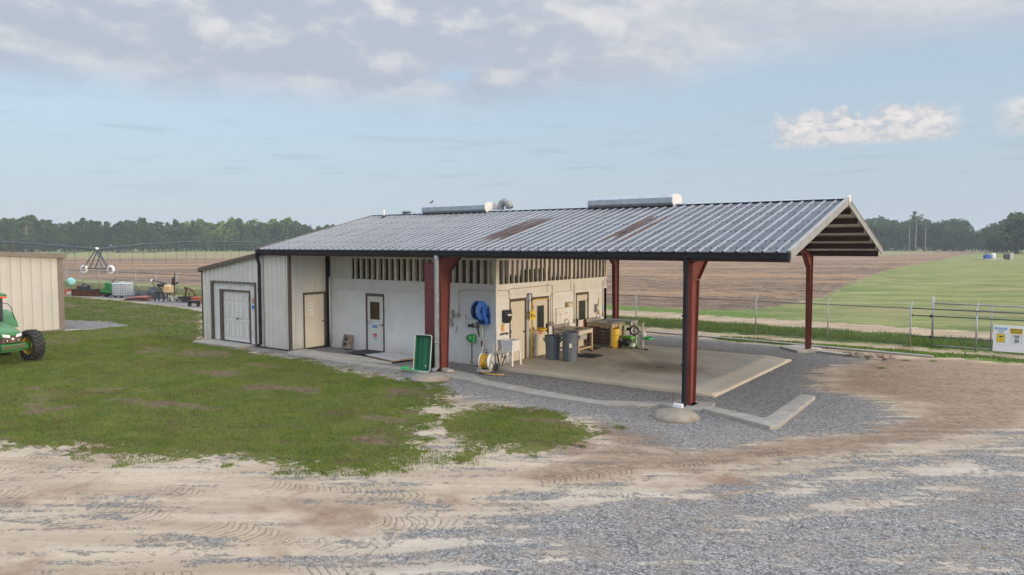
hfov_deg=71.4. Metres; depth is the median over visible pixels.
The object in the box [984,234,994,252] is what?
bush
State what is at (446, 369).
cement chunk
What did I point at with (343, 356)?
concrete slab
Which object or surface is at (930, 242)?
bush
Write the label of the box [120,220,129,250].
pine tree
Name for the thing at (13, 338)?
tractor
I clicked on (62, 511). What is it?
sandy road
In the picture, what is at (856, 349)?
concrete strip
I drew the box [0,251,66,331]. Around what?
metal shed
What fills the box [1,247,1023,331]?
meadow
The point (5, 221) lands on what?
dark tree
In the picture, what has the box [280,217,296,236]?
broadleaf tree
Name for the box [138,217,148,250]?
pine tree
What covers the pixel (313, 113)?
sky
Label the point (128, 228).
pine tree
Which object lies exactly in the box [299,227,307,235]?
dark tree
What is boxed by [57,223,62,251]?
pine tree
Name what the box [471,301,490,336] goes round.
hose reel
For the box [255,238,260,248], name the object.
bush
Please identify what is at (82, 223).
pine tree
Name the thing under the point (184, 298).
chain harrow
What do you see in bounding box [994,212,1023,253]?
oak tree
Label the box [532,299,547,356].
door
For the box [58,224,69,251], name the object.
pine tree
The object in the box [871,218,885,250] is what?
dark tree
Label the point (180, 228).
pine tree
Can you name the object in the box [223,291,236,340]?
door
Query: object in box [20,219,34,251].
dark tree
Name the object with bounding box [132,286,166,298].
implement
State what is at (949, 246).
bush
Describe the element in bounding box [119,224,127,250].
pine tree
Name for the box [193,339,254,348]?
concrete slab
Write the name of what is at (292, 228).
dark tree
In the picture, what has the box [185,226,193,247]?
dark tree
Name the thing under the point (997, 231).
oak tree
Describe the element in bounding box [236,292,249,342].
door
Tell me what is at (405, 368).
hose coil
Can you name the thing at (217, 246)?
bush
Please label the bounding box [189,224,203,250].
dark tree
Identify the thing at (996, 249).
bush
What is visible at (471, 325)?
water pipe
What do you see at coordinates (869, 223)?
dark tree
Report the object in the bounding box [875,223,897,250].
dark tree
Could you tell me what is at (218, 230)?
broadleaf tree
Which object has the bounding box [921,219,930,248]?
pine tree
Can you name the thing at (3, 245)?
bush
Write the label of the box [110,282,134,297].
tank cage
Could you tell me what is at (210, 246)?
bush
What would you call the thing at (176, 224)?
pine tree
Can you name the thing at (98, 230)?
pine tree
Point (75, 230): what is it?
pine tree
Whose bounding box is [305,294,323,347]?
door
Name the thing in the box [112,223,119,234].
pine tree
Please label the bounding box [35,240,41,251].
bush
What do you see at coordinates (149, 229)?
pine tree
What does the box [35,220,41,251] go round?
pine tree
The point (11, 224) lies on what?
pine tree
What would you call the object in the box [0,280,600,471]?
lawn
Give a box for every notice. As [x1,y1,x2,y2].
[309,302,312,314]
[501,323,504,331]
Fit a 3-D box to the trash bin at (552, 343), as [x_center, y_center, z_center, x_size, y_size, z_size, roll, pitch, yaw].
[1.395,2.047,24.440,0.633,0.820,0.572,-3,4,-40]
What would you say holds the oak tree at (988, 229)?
on the meadow
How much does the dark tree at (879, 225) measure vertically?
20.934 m
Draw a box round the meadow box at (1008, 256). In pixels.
[1003,253,1013,259]
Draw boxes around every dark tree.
[0,223,9,251]
[1,218,9,251]
[6,217,18,244]
[14,221,28,251]
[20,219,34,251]
[23,215,36,251]
[28,215,39,251]
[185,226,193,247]
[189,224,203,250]
[196,218,207,250]
[228,219,245,250]
[241,220,259,250]
[244,224,257,250]
[257,221,268,238]
[257,228,265,246]
[270,222,284,242]
[275,223,289,241]
[286,224,296,238]
[292,225,304,237]
[294,222,301,235]
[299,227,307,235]
[864,220,877,250]
[870,222,889,250]
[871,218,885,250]
[872,215,890,250]
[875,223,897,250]
[888,222,908,250]
[893,221,920,250]
[905,218,930,250]
[907,221,922,246]
[914,221,935,250]
[921,223,945,250]
[935,223,959,250]
[943,225,968,250]
[946,219,962,250]
[950,221,977,250]
[974,230,989,250]
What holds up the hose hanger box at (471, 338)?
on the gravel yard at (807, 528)
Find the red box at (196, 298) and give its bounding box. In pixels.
[191,297,201,302]
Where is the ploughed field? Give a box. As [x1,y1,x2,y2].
[63,252,973,309]
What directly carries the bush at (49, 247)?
on the meadow
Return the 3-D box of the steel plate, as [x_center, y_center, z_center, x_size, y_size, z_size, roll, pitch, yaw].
[-4.252,2.418,24.963,1.000,0.051,1.761,-3,5,-41]
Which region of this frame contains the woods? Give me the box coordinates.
[7,230,1020,251]
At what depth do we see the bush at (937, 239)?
456.46 m
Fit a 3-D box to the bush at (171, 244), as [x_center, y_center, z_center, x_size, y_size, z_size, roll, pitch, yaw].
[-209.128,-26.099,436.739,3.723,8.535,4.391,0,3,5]
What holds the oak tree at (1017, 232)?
on the meadow
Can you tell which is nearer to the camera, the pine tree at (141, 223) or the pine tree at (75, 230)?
the pine tree at (75, 230)
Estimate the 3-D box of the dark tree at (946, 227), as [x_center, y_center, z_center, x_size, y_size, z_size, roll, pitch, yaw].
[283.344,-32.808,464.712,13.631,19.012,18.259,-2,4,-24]
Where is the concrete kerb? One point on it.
(781, 416)
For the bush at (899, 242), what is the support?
on the meadow
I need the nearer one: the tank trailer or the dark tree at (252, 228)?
the tank trailer
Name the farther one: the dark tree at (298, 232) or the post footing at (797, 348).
the dark tree at (298, 232)
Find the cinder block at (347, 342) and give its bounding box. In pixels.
[341,334,352,348]
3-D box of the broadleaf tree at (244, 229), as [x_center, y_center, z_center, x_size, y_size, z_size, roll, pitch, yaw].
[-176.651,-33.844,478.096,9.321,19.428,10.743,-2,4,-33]
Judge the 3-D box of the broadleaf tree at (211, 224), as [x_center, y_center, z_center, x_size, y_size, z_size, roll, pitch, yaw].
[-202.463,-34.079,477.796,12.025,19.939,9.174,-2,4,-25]
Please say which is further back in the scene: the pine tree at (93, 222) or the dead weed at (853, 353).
the pine tree at (93, 222)
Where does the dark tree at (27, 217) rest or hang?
on the meadow
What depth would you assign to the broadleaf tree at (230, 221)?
479.20 m
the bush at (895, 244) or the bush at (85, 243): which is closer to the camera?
the bush at (85, 243)
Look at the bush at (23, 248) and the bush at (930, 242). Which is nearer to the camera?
the bush at (23, 248)
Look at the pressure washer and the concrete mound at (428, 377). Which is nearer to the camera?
the concrete mound at (428, 377)
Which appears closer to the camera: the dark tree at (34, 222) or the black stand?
the black stand
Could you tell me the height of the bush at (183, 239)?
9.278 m
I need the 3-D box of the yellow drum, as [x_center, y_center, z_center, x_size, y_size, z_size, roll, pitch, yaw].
[3.917,1.920,27.327,0.540,0.730,0.520,2,4,36]
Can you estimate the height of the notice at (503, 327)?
0.270 m
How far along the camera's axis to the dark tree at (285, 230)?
479.47 m
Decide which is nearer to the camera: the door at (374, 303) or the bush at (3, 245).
the door at (374, 303)
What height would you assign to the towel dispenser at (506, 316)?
0.425 m
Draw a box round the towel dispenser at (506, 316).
[502,310,511,322]
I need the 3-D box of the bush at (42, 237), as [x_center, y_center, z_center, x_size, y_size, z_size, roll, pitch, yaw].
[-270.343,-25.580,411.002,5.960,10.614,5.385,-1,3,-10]
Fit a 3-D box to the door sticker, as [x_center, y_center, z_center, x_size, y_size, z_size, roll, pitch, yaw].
[-5.116,1.540,26.565,0.270,0.300,0.009,2,4,36]
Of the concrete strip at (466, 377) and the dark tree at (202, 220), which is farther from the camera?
the dark tree at (202, 220)
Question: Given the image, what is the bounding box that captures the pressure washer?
[618,323,638,348]
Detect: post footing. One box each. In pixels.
[663,399,714,412]
[780,345,820,352]
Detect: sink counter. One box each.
[554,319,592,354]
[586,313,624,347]
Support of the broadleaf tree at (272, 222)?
on the meadow
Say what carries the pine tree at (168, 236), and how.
on the meadow
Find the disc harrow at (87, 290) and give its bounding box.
[71,283,103,295]
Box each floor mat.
[347,349,383,354]
[577,353,602,357]
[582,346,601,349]
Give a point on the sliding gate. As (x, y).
(931, 336)
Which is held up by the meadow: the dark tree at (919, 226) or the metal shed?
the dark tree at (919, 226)
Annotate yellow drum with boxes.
[607,327,620,347]
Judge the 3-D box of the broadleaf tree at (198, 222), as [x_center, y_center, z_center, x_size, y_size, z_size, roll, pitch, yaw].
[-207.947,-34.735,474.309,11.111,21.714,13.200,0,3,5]
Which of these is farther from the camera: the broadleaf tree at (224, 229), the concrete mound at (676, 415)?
the broadleaf tree at (224, 229)
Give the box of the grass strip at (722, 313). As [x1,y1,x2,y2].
[606,305,1023,363]
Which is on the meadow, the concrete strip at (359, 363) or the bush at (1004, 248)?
the bush at (1004, 248)
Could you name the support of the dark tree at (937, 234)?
on the meadow
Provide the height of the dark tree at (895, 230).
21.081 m
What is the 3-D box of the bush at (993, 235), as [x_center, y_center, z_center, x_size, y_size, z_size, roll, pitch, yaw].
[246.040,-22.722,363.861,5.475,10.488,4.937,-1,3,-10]
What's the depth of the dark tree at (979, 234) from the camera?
453.42 m
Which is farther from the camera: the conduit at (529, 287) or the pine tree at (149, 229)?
the pine tree at (149, 229)
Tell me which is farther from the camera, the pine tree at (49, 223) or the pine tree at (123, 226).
the pine tree at (123, 226)
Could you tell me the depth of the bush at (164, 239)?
435.95 m
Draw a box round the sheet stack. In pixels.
[121,296,152,300]
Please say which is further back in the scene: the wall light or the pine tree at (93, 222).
the pine tree at (93, 222)
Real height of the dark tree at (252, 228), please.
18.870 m
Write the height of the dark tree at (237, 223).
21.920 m
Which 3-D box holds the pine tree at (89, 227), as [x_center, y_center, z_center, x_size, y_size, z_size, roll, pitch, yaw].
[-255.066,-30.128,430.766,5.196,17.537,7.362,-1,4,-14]
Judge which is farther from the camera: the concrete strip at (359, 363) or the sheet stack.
the sheet stack
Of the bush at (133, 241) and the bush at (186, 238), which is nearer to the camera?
the bush at (133, 241)
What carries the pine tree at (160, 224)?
on the meadow
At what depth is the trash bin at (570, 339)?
23.87 m
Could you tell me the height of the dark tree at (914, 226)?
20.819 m
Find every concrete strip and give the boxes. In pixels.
[287,351,403,371]
[404,367,671,406]
[621,328,933,357]
[817,349,868,357]
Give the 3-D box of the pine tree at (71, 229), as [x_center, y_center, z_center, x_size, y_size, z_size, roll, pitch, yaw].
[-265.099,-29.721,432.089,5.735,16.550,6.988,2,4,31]
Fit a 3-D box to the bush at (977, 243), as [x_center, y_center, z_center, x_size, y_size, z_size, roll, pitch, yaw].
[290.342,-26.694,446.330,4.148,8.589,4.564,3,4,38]
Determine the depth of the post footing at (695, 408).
17.46 m
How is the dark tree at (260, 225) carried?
on the meadow
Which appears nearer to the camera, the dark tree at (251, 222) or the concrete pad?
the concrete pad
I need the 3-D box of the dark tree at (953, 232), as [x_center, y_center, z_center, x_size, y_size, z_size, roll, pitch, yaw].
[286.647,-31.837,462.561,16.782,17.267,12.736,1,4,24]
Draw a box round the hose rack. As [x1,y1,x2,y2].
[626,322,645,346]
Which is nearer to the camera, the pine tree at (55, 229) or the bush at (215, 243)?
the pine tree at (55, 229)
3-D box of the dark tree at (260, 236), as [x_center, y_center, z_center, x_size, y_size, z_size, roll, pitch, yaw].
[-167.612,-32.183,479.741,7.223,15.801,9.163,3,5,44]
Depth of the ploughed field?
95.99 m
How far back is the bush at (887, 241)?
470.58 m
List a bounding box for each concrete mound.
[411,373,449,382]
[654,408,699,422]
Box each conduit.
[510,285,548,289]
[549,290,573,325]
[552,285,553,325]
[573,284,575,322]
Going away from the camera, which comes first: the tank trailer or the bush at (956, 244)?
the tank trailer
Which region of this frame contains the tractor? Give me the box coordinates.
[0,293,45,360]
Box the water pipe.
[464,314,483,352]
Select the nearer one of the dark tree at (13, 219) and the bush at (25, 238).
the bush at (25, 238)
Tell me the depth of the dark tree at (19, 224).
409.75 m
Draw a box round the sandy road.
[0,251,1023,574]
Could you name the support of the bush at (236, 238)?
on the meadow
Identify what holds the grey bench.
on the concrete pad
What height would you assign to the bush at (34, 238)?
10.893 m
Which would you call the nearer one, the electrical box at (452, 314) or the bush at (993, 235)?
the electrical box at (452, 314)
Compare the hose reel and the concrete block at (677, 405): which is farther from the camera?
the hose reel
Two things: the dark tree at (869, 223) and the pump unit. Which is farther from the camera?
the dark tree at (869, 223)
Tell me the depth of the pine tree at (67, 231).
424.91 m
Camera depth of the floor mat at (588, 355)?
25.11 m
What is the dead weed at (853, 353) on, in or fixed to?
on the sandy road
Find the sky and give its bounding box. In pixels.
[0,0,1023,247]
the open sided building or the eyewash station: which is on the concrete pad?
the eyewash station
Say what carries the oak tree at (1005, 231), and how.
on the meadow
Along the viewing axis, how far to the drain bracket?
22.96 m
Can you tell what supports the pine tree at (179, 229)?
on the meadow
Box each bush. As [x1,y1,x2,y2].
[2,240,7,250]
[19,239,26,251]
[21,235,30,250]
[28,233,37,249]
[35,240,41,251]
[38,234,47,251]
[46,239,52,249]
[52,236,60,249]
[52,239,58,251]
[59,233,67,251]
[63,240,70,251]
[75,235,82,250]
[82,239,89,251]
[90,237,99,251]
[95,235,103,251]
[110,237,116,251]
[113,237,121,251]
[129,235,135,249]
[135,237,142,249]
[142,235,147,251]
[144,239,151,251]
[149,234,159,251]
[155,234,163,250]
[161,237,168,249]
[168,238,173,249]
[180,237,185,249]
[182,236,190,249]
[196,235,203,250]
[208,240,213,250]
[213,234,219,250]
[213,235,221,250]
[227,234,235,250]
[234,236,239,249]
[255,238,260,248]
[884,238,889,249]
[892,240,897,249]
[897,238,904,250]
[927,239,932,249]
[934,237,940,250]
[939,238,945,250]
[946,238,952,250]
[952,237,959,250]
[955,238,960,249]
[958,236,964,250]
[967,239,975,250]
[973,238,979,250]
[978,240,985,250]
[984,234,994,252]
[986,233,999,252]
[992,237,1001,252]
[997,239,1006,252]
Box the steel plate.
[365,352,413,361]
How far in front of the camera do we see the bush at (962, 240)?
449.65 m
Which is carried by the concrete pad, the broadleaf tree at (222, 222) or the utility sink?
the utility sink
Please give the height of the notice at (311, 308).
0.480 m
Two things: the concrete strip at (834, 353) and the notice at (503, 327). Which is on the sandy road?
the concrete strip at (834, 353)
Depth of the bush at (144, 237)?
436.43 m
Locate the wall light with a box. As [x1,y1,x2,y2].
[565,302,572,306]
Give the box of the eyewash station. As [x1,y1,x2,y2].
[527,293,549,357]
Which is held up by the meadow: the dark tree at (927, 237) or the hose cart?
the dark tree at (927, 237)
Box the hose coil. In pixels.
[400,365,417,370]
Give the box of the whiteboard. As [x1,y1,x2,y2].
[556,307,567,324]
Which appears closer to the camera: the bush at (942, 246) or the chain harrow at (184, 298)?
the chain harrow at (184, 298)
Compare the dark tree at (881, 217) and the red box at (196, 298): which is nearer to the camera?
the red box at (196, 298)
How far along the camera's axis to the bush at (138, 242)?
429.80 m
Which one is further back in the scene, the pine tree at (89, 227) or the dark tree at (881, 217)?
the dark tree at (881, 217)
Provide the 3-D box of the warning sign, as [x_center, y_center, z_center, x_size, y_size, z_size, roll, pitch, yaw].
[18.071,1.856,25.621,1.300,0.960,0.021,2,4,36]
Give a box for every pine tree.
[5,221,14,240]
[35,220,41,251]
[40,219,48,243]
[46,220,53,250]
[50,226,59,251]
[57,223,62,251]
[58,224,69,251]
[62,224,72,237]
[66,221,72,251]
[69,225,77,249]
[71,225,82,251]
[78,217,88,250]
[85,223,93,251]
[91,220,96,233]
[93,225,103,238]
[96,221,104,250]
[102,225,110,251]
[103,222,115,250]
[107,228,114,245]
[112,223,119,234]
[116,220,123,236]
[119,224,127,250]
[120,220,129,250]
[124,223,131,234]
[127,220,134,250]
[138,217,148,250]
[138,222,145,251]
[145,225,152,251]
[149,225,157,250]
[156,222,163,250]
[158,228,165,250]
[166,226,175,249]
[167,225,174,248]
[172,219,178,237]
[173,221,178,238]
[176,223,183,249]
[176,223,184,240]
[906,220,912,249]
[910,211,923,250]
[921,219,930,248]
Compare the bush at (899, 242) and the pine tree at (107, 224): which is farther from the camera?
the bush at (899, 242)
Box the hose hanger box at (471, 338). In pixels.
[466,334,475,363]
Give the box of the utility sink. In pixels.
[500,332,521,366]
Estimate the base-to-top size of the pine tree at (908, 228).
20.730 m
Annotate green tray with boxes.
[413,334,432,371]
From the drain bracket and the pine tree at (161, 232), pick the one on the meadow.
the pine tree at (161, 232)
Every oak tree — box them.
[978,222,999,251]
[988,224,1003,252]
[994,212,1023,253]
[995,211,1023,251]
[995,214,1023,253]
[1008,218,1023,243]
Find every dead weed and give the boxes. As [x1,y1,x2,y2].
[843,351,862,355]
[875,354,894,359]
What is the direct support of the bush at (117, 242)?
on the meadow
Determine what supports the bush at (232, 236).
on the meadow
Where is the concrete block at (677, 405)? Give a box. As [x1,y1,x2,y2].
[673,403,683,407]
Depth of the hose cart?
22.09 m
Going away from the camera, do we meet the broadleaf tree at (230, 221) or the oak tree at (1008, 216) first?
the oak tree at (1008, 216)
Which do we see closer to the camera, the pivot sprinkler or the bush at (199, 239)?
the pivot sprinkler
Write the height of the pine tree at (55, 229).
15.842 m
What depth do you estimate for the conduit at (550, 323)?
25.73 m
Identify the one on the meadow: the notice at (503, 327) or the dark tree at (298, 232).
the dark tree at (298, 232)
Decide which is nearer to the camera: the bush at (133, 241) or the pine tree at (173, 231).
the bush at (133, 241)
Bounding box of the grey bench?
[602,318,637,343]
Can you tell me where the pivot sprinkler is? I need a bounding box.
[0,240,269,273]
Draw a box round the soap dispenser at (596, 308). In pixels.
[594,304,598,312]
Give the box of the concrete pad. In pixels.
[492,341,791,397]
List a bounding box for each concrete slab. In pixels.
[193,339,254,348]
[292,349,391,363]
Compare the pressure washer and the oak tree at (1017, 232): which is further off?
the oak tree at (1017, 232)
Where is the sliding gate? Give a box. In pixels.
[911,296,1023,351]
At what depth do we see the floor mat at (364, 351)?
26.05 m
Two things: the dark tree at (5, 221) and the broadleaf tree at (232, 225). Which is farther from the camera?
the broadleaf tree at (232, 225)
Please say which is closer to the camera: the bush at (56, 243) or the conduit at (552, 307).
the conduit at (552, 307)
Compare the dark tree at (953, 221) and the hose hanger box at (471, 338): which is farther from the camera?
the dark tree at (953, 221)
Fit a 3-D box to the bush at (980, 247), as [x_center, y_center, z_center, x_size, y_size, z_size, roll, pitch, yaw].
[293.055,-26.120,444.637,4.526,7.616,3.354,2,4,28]
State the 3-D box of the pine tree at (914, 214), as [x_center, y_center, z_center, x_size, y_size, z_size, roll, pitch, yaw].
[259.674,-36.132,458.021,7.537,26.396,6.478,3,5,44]
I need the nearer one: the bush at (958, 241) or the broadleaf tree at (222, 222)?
the bush at (958, 241)
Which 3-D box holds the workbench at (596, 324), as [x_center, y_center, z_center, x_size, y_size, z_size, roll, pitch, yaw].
[3.654,1.629,27.811,1.120,1.250,1.100,2,4,36]
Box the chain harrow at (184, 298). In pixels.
[176,287,201,301]
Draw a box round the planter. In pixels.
[100,282,111,296]
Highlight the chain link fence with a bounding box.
[63,267,913,346]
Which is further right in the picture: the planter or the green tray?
the green tray
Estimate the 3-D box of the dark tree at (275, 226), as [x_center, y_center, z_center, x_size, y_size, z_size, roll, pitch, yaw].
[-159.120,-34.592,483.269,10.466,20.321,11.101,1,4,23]
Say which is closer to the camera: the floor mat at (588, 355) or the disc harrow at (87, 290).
the floor mat at (588, 355)
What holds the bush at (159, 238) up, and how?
on the meadow
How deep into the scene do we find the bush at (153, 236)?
430.82 m
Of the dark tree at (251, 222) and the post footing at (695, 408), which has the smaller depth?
the post footing at (695, 408)
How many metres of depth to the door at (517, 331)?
24.21 m
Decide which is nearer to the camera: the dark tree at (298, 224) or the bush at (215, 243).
the bush at (215, 243)
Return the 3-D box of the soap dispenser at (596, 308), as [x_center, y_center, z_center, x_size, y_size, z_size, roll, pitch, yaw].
[3.379,0.825,28.398,0.130,0.330,0.180,2,4,36]
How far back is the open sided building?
24.72 m
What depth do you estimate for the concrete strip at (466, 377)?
18.85 m
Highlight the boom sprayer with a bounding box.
[150,273,178,301]
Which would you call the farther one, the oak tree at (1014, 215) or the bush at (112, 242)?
the bush at (112, 242)
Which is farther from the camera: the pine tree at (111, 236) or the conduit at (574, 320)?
the pine tree at (111, 236)
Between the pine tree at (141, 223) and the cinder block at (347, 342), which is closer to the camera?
the cinder block at (347, 342)
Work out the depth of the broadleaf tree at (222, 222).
477.47 m
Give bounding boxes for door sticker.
[372,325,376,332]
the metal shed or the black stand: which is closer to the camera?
the metal shed
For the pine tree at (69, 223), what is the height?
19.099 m
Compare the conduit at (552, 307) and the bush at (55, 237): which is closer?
the conduit at (552, 307)
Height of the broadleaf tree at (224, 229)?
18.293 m
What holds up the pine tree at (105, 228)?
on the meadow
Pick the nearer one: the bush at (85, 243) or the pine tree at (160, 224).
the bush at (85, 243)
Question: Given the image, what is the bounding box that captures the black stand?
[188,300,201,306]
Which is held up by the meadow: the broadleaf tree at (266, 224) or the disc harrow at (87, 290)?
the broadleaf tree at (266, 224)
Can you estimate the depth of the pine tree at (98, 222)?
439.62 m
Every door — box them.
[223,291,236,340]
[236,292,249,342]
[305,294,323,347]
[367,296,382,350]
[510,301,525,360]
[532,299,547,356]
[577,294,588,345]
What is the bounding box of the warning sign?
[993,325,1023,352]
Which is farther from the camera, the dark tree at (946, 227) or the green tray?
the dark tree at (946, 227)
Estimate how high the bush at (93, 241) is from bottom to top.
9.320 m
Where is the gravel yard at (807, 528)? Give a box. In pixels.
[65,292,1023,574]
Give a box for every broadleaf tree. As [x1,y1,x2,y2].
[193,219,205,237]
[201,226,211,250]
[203,222,215,248]
[207,228,216,247]
[214,226,224,250]
[217,220,227,242]
[217,224,228,250]
[224,216,238,239]
[224,223,240,250]
[242,224,253,250]
[258,222,273,238]
[268,218,276,241]
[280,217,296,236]
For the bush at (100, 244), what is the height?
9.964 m
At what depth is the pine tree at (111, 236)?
435.11 m
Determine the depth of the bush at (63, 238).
411.14 m
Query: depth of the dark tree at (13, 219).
419.52 m
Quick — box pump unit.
[971,251,1003,259]
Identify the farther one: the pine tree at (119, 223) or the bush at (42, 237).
the pine tree at (119, 223)
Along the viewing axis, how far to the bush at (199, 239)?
445.13 m
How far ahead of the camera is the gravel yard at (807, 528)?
10.54 m
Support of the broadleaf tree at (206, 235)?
on the meadow
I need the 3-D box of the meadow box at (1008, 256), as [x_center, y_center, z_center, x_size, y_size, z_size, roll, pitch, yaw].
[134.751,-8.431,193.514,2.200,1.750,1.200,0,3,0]
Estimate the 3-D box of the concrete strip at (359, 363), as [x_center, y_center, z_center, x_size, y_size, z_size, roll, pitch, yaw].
[-5.913,2.530,24.414,6.292,0.118,0.549,2,4,36]
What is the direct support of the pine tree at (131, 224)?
on the meadow
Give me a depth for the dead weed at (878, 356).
24.58 m
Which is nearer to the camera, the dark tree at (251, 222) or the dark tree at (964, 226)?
the dark tree at (964, 226)
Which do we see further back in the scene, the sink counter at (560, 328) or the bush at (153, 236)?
the bush at (153, 236)
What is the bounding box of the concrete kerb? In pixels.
[699,394,814,429]
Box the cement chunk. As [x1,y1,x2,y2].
[441,367,453,372]
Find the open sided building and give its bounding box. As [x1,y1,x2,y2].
[197,193,882,406]
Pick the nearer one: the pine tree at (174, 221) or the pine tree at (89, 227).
the pine tree at (89, 227)
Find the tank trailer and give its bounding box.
[64,278,78,295]
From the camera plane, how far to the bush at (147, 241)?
431.51 m
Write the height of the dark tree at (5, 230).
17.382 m
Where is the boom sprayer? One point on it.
(169, 289)
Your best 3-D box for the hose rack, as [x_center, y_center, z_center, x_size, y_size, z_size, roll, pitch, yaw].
[4.759,1.805,27.406,0.824,0.950,0.166,2,4,36]
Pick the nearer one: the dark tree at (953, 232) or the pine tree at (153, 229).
the pine tree at (153, 229)
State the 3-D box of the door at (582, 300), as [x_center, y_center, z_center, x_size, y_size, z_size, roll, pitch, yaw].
[2.717,1.279,27.625,0.100,1.995,0.880,2,4,36]
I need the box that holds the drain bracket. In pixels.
[494,352,508,365]
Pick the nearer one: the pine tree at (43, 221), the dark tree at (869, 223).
the pine tree at (43, 221)
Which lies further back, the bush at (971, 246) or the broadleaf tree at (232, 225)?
the broadleaf tree at (232, 225)
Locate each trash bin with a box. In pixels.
[543,334,561,359]
[559,331,580,361]
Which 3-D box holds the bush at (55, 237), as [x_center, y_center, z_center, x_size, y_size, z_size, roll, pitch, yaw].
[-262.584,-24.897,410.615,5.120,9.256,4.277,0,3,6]
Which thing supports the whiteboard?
attached to the open sided building
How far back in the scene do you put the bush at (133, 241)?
433.86 m
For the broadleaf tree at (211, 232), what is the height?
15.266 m
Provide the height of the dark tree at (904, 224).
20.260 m
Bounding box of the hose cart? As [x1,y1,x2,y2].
[477,340,503,374]
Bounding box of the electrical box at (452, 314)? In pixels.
[449,289,492,325]
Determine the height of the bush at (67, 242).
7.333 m
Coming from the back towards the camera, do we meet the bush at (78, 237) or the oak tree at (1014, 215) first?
the bush at (78, 237)
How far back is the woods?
491.28 m

